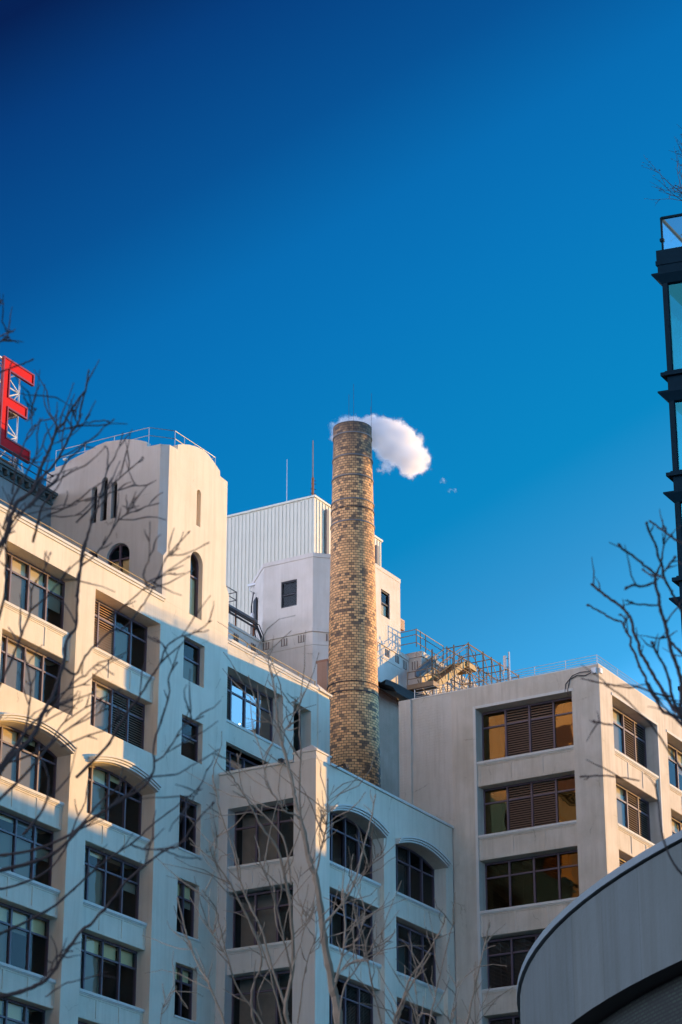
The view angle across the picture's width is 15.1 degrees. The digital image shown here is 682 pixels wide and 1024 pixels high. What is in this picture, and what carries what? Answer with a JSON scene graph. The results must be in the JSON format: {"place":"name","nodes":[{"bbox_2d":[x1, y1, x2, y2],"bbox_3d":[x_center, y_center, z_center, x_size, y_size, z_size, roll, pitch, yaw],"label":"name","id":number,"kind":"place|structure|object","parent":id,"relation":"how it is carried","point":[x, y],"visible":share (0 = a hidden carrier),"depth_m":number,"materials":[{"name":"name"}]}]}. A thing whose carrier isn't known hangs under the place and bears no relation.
{"place":"outdoors","nodes":[
{"label":"outdoors","id":0,"kind":"place"},
{"bbox_2d":[0,439,332,1023],"bbox_3d":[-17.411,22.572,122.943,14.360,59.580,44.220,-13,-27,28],"label":"loft building","id":1,"kind":"structure","parent":0,"point":[190,483],"depth_m":126.85,"materials":[{"name":"white paint"}]},
{"bbox_2d":[0,998,45,1023],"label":"window","id":2,"kind":"structure","parent":1,"relation":"in","point":[13,1013],"depth_m":115.83,"materials":[{"name":"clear glass"}]},
{"bbox_2d":[0,902,49,976],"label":"window","id":3,"kind":"structure","parent":1,"relation":"in","point":[28,948],"depth_m":118.26,"materials":[{"name":"black glass"}]},
{"bbox_2d":[0,810,53,886],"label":"window","id":4,"kind":"structure","parent":1,"relation":"in","point":[31,840],"depth_m":118.93,"materials":[{"name":"clear glass"}]},
{"bbox_2d":[0,725,56,798],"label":"window","id":5,"kind":"structure","parent":1,"relation":"in","point":[36,779],"depth_m":120.30,"materials":[{"name":"clear glass"}]},
{"bbox_2d":[0,460,57,530],"bbox_3d":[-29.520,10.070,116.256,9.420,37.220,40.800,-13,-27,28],"label":"cornice building","id":6,"kind":"structure","parent":1,"relation":"attached to","point":[7,472],"depth_m":135.43,"materials":[{"name":"grey paint"}]},
{"bbox_2d":[0,355,34,472],"bbox_3d":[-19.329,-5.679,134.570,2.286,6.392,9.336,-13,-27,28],"label":"letter sign","id":7,"kind":"object","parent":6,"relation":"on","point":[11,408],"visible":0.88,"depth_m":136.18,"materials":[{"name":"red metal"}]},
{"bbox_2d":[0,445,53,482],"bbox_3d":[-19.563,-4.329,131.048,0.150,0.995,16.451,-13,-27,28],"label":"railing","id":8,"kind":"object","parent":6,"relation":"on","point":[12,460],"visible":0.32,"depth_m":135.34,"materials":[{"name":"grey metal"}]},
{"bbox_2d":[0,634,60,709],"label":"window","id":9,"kind":"structure","parent":1,"relation":"in","point":[44,682],"depth_m":121.91,"materials":[{"name":"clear glass"}]},
{"bbox_2d":[6,552,64,629],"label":"window","id":10,"kind":"structure","parent":1,"relation":"in","point":[20,573],"depth_m":123.61,"materials":[{"name":"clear glass"}]},
{"bbox_2d":[0,499,155,588],"bbox_3d":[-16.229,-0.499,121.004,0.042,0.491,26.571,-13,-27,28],"label":"railing","id":11,"kind":"object","parent":1,"relation":"on","point":[80,544],"visible":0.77,"depth_m":126.38,"materials":[{"name":"grey metal"}]},
{"bbox_2d":[80,932,136,1005],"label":"window","id":12,"kind":"structure","parent":1,"relation":"in","point":[121,964],"depth_m":123.12,"materials":[{"name":"black glass"}]},
{"bbox_2d":[83,845,139,919],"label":"window","id":13,"kind":"structure","parent":1,"relation":"in","point":[126,902],"depth_m":125.26,"materials":[{"name":"black glass"}]},
{"bbox_2d":[88,766,141,834],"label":"window","id":14,"kind":"structure","parent":1,"relation":"in","point":[127,815],"depth_m":126.60,"materials":[{"name":"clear glass"}]},
{"bbox_2d":[90,679,144,749],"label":"window","id":15,"kind":"structure","parent":1,"relation":"in","point":[131,730],"depth_m":127.84,"materials":[{"name":"black glass"}]},
{"bbox_2d":[108,544,129,575],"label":"arched window","id":16,"kind":"structure","parent":1,"relation":"in","point":[119,555],"depth_m":134.30,"materials":[{"name":"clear glass"}]},
{"bbox_2d":[93,599,147,671],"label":"window","id":17,"kind":"structure","parent":1,"relation":"in","point":[130,639],"depth_m":129.57,"materials":[{"name":"black glass"}]},
{"bbox_2d":[55,427,215,467],"bbox_3d":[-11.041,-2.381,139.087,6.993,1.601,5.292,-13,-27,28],"label":"railing","id":18,"kind":"object","parent":1,"relation":"on","point":[84,451],"visible":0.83,"depth_m":137.16,"materials":[{"name":"metal"}]},
{"bbox_2d":[174,965,192,1019],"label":"window","id":19,"kind":"structure","parent":1,"relation":"in","point":[182,983],"depth_m":126.97,"materials":[{"name":"black glass"}]},
{"bbox_2d":[170,553,198,617],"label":"arched window","id":20,"kind":"structure","parent":1,"relation":"in","point":[193,605],"depth_m":135.13,"materials":[{"name":"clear glass"}]},
{"bbox_2d":[176,880,194,936],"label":"window","id":21,"kind":"structure","parent":1,"relation":"in","point":[183,893],"depth_m":128.59,"materials":[{"name":"black glass"}]},
{"bbox_2d":[179,798,196,852],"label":"window","id":22,"kind":"structure","parent":1,"relation":"in","point":[185,824],"depth_m":130.39,"materials":[{"name":"black glass"}]},
{"bbox_2d":[181,717,197,761],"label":"window","id":23,"kind":"structure","parent":1,"relation":"in","point":[189,749],"depth_m":132.32,"materials":[{"name":"black glass"}]},
{"bbox_2d":[183,639,199,685],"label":"window","id":24,"kind":"structure","parent":1,"relation":"in","point":[191,660],"depth_m":133.62,"materials":[{"name":"black glass"}]},
{"bbox_2d":[226,749,258,770],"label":"window","id":25,"kind":"structure","parent":1,"relation":"in","point":[229,766],"depth_m":137.02,"materials":[{"name":"black glass"}]},
{"bbox_2d":[227,675,272,741],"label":"window","id":26,"kind":"structure","parent":1,"relation":"in","point":[238,702],"depth_m":140.65,"materials":[{"name":"blue glass"}]},
{"bbox_2d":[229,633,315,685],"bbox_3d":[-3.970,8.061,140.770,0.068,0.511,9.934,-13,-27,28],"label":"railing","id":27,"kind":"object","parent":1,"relation":"on","point":[275,659],"visible":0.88,"depth_m":141.37,"materials":[{"name":"grey metal"}]},
{"bbox_2d":[293,710,300,759],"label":"window","id":28,"kind":"structure","parent":1,"relation":"in","point":[296,742],"depth_m":143.11,"materials":[{"name":"black glass"}]},
{"bbox_2d":[228,552,475,700],"bbox_3d":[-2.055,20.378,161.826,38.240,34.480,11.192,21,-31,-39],"label":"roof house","id":29,"kind":"structure","parent":1,"relation":"on","point":[298,587],"depth_m":164.09,"materials":[{"name":"grey paint"}]},
{"bbox_2d":[226,586,257,635],"bbox_3d":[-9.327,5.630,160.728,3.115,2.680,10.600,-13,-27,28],"label":"roof platform","id":30,"kind":"structure","parent":29,"relation":"on","point":[246,615],"depth_m":162.65,"materials":[{"name":"grey metal"}]},
{"bbox_2d":[228,592,263,641],"bbox_3d":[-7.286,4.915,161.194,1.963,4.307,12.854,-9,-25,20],"label":"pipe run","id":31,"kind":"object","parent":29,"relation":"attached to","point":[246,622],"visible":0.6,"depth_m":162.87,"materials":[{"name":"grey metal"}]},
{"bbox_2d":[247,583,254,592],"bbox_3d":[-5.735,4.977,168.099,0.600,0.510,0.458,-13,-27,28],"label":"security camera","id":32,"kind":"object","parent":29,"relation":"attached to","point":[250,585],"visible":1,"depth_m":168.04,"materials":[{"name":"white plastic"}]},
{"bbox_2d":[253,597,256,626],"bbox_3d":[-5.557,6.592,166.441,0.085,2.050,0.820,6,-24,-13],"label":"door","id":33,"kind":"structure","parent":29,"relation":"in","point":[255,600],"depth_m":166.37,"materials":[{"name":"grey metal"}]},
{"bbox_2d":[281,579,296,607],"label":"window","id":34,"kind":"structure","parent":29,"relation":"in","point":[289,588],"depth_m":164.87,"materials":[{"name":"black glass"}]},
{"bbox_2d":[226,495,382,633],"bbox_3d":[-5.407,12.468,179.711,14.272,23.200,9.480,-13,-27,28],"label":"metal penthouse","id":35,"kind":"object","parent":29,"relation":"on","point":[256,538],"visible":0.23,"depth_m":178.01,"materials":[{"name":"grey metal"}]},
{"bbox_2d":[310,440,315,494],"bbox_3d":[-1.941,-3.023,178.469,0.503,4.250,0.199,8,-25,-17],"label":"antenna","id":36,"kind":"object","parent":35,"relation":"on","point":[312,488],"visible":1,"depth_m":178.40,"materials":[{"name":"metal"}]},
{"bbox_2d":[316,659,398,796],"bbox_3d":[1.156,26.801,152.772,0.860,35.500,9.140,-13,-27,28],"label":"wall","id":37,"kind":"structure","parent":29,"relation":"attached to","point":[389,728],"depth_m":160.58,"materials":[{"name":"paint"}]},
{"bbox_2d":[381,590,388,618],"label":"window","id":38,"kind":"structure","parent":29,"relation":"in","point":[384,596],"depth_m":166.25,"materials":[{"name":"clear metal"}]},
{"bbox_2d":[400,618,404,630],"bbox_3d":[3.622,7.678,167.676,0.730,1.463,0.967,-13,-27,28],"label":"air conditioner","id":39,"kind":"object","parent":29,"relation":"attached to","point":[402,624],"visible":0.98,"depth_m":167.79,"materials":[{"name":"metal"}]},
{"bbox_2d":[401,628,518,695],"bbox_3d":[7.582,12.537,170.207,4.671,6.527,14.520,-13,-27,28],"label":"steel stair","id":40,"kind":"object","parent":29,"relation":"attached to","point":[450,671],"visible":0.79,"depth_m":167.09,"materials":[{"name":"grey"}]},
{"bbox_2d":[378,679,429,698],"bbox_3d":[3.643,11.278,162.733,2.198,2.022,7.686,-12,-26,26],"label":"tarpaulin","id":41,"kind":"object","parent":40,"relation":"hanging from","point":[388,685],"visible":0.64,"depth_m":160.88,"materials":[{"name":"plastic"}]},
{"bbox_2d":[0,0,681,714],"label":"sky","id":42,"kind":"structure","parent":0,"point":[250,214],"materials":[{"name":"blue"}]},
{"bbox_2d":[399,663,681,1023],"bbox_3d":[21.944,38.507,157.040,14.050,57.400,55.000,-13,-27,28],"label":"wing building","id":43,"kind":"structure","parent":0,"point":[544,834],"depth_m":140.84,"materials":[{"name":"white concrete"}]},
{"bbox_2d":[488,1015,520,1023],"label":"window","id":44,"kind":"structure","parent":43,"relation":"in","point":[515,1019],"depth_m":137.04,"materials":[{"name":"black glass"}]},
{"bbox_2d":[503,652,510,679],"bbox_3d":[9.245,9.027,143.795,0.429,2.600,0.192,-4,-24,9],"label":"antenna","id":45,"kind":"object","parent":43,"relation":"on","point":[505,658],"visible":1,"depth_m":144.02,"materials":[{"name":"metal"}]},
{"bbox_2d":[487,933,540,988],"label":"window","id":46,"kind":"structure","parent":43,"relation":"in","point":[511,952],"depth_m":138.50,"materials":[{"name":"black glass"}]},
{"bbox_2d":[482,697,573,760],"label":"window","id":47,"kind":"structure","parent":43,"relation":"in","point":[546,725],"depth_m":142.72,"materials":[{"name":"brown glass"}]},
{"bbox_2d":[483,774,575,834],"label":"window","id":48,"kind":"structure","parent":43,"relation":"in","point":[506,808],"depth_m":140.96,"materials":[{"name":"brown glass"}]},
{"bbox_2d":[485,849,578,909],"bbox_3d":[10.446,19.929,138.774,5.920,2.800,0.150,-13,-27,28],"label":"window","id":49,"kind":"structure","parent":43,"relation":"in","point":[554,876],"depth_m":138.87,"materials":[{"name":"black glass"}]},
{"bbox_2d":[414,654,675,713],"bbox_3d":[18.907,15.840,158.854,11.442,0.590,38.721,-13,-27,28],"label":"railing","id":50,"kind":"object","parent":43,"relation":"on","point":[473,681],"visible":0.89,"depth_m":143.65,"materials":[{"name":"metal"}]},
{"bbox_2d":[565,667,602,694],"bbox_3d":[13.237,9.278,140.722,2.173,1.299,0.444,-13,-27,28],"label":"junction box","id":51,"kind":"object","parent":43,"relation":"attached to","point":[593,669],"visible":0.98,"depth_m":140.54,"materials":[{"name":"white metal"}]},
{"bbox_2d":[619,857,626,865],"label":"window","id":52,"kind":"structure","parent":43,"relation":"in","point":[620,859],"depth_m":139.72,"materials":[{"name":"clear glass"}]},
{"bbox_2d":[612,706,646,767],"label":"window","id":53,"kind":"structure","parent":43,"relation":"in","point":[629,736],"depth_m":144.86,"materials":[{"name":"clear glass"}]},
{"bbox_2d":[616,783,650,841],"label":"window","id":54,"kind":"structure","parent":43,"relation":"in","point":[634,816],"depth_m":143.00,"materials":[{"name":"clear glass"}]},
{"bbox_2d":[667,743,681,790],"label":"window","id":55,"kind":"structure","parent":43,"relation":"in","point":[675,774],"depth_m":150.30,"materials":[{"name":"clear glass"}]},
{"bbox_2d":[671,816,681,834],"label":"window","id":56,"kind":"structure","parent":43,"relation":"in","point":[674,821],"depth_m":147.77,"materials":[{"name":"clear glass"}]},
{"bbox_2d":[517,830,681,1023],"bbox_3d":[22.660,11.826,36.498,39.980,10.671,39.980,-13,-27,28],"label":"curved building","id":57,"kind":"structure","parent":0,"point":[606,949],"depth_m":33.18,"materials":[{"name":"grey concrete"}]},
{"bbox_2d":[651,213,681,822],"bbox_3d":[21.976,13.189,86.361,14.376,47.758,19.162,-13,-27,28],"label":"glass tower","id":58,"kind":"structure","parent":0,"point":[667,277],"depth_m":89.16,"materials":[{"name":"metal"}]},
{"bbox_2d":[641,125,681,240],"bbox_3d":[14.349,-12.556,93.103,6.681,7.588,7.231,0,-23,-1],"label":"roof tree","id":59,"kind":"object","parent":58,"relation":"on","point":[680,191],"visible":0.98,"depth_m":93.83,"materials":[{"name":"brown plant"}]},
{"label":"ground","id":60,"kind":"structure","parent":0,"visible":0},
{"bbox_2d":[0,299,230,998],"bbox_3d":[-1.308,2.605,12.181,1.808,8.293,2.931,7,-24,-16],"label":"bare tree","id":61,"kind":"object","parent":60,"relation":"on","point":[13,752],"visible":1,"depth_m":13.02,"materials":[{"name":"brown plant"}]},
{"bbox_2d":[142,615,512,1023],"bbox_3d":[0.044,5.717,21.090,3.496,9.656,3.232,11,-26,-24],"label":"bare tree","id":62,"kind":"object","parent":60,"relation":"on","point":[332,979],"visible":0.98,"depth_m":21.70,"materials":[{"name":"brown plant"}]},
{"bbox_2d":[215,745,455,1023],"bbox_3d":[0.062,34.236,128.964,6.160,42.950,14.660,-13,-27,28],"label":"corner building","id":63,"kind":"structure","parent":60,"relation":"on","point":[420,865],"depth_m":131.46,"materials":[{"name":"white paint"}]},
{"bbox_2d":[231,970,291,1023],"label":"window","id":64,"kind":"structure","parent":63,"relation":"in","point":[235,1014],"depth_m":128.15,"materials":[{"name":"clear glass"}]},
{"bbox_2d":[233,887,292,947],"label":"window","id":65,"kind":"structure","parent":63,"relation":"in","point":[236,906],"depth_m":129.82,"materials":[{"name":"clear glass"}]},
{"bbox_2d":[234,802,293,865],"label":"window","id":66,"kind":"structure","parent":63,"relation":"in","point":[238,828],"depth_m":131.51,"materials":[{"name":"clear glass"}]},
{"bbox_2d":[280,808,371,878],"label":"window","id":67,"kind":"structure","parent":63,"relation":"in","point":[347,828],"depth_m":133.32,"materials":[{"name":"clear glass"}]},
{"bbox_2d":[279,890,372,960],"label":"window","id":68,"kind":"structure","parent":63,"relation":"in","point":[368,923],"depth_m":131.74,"materials":[{"name":"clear glass"}]},
{"bbox_2d":[279,973,372,1023],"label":"window","id":69,"kind":"structure","parent":63,"relation":"in","point":[354,1012],"depth_m":130.30,"materials":[{"name":"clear glass"}]},
{"bbox_2d":[336,763,348,768],"bbox_3d":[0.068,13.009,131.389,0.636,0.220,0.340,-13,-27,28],"label":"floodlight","id":70,"kind":"object","parent":63,"relation":"attached to","point":[345,765],"visible":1,"depth_m":131.24,"materials":[{"name":"grey metal"}]},
{"bbox_2d":[396,845,434,907],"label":"window","id":71,"kind":"structure","parent":63,"relation":"in","point":[419,882],"depth_m":139.86,"materials":[{"name":"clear glass"}]},
{"bbox_2d":[396,922,435,986],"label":"window","id":72,"kind":"structure","parent":63,"relation":"in","point":[417,938],"depth_m":138.03,"materials":[{"name":"black glass"}]},
{"bbox_2d":[397,1002,436,1023],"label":"window","id":73,"kind":"structure","parent":63,"relation":"in","point":[406,1014],"depth_m":135.89,"materials":[{"name":"black glass"}]},
{"bbox_2d":[327,384,380,787],"bbox_3d":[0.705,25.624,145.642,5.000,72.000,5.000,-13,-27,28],"label":"brick chimney","id":74,"kind":"object","parent":60,"relation":"on","point":[353,688],"visible":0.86,"depth_m":153.00,"materials":[{"name":"brick"}]},
{"bbox_2d":[580,509,681,874],"bbox_3d":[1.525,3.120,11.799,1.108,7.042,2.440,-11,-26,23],"label":"bare tree","id":75,"kind":"object","parent":60,"relation":"on","point":[675,708],"visible":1,"depth_m":12.84,"materials":[{"name":"brown plant"}]}
]}

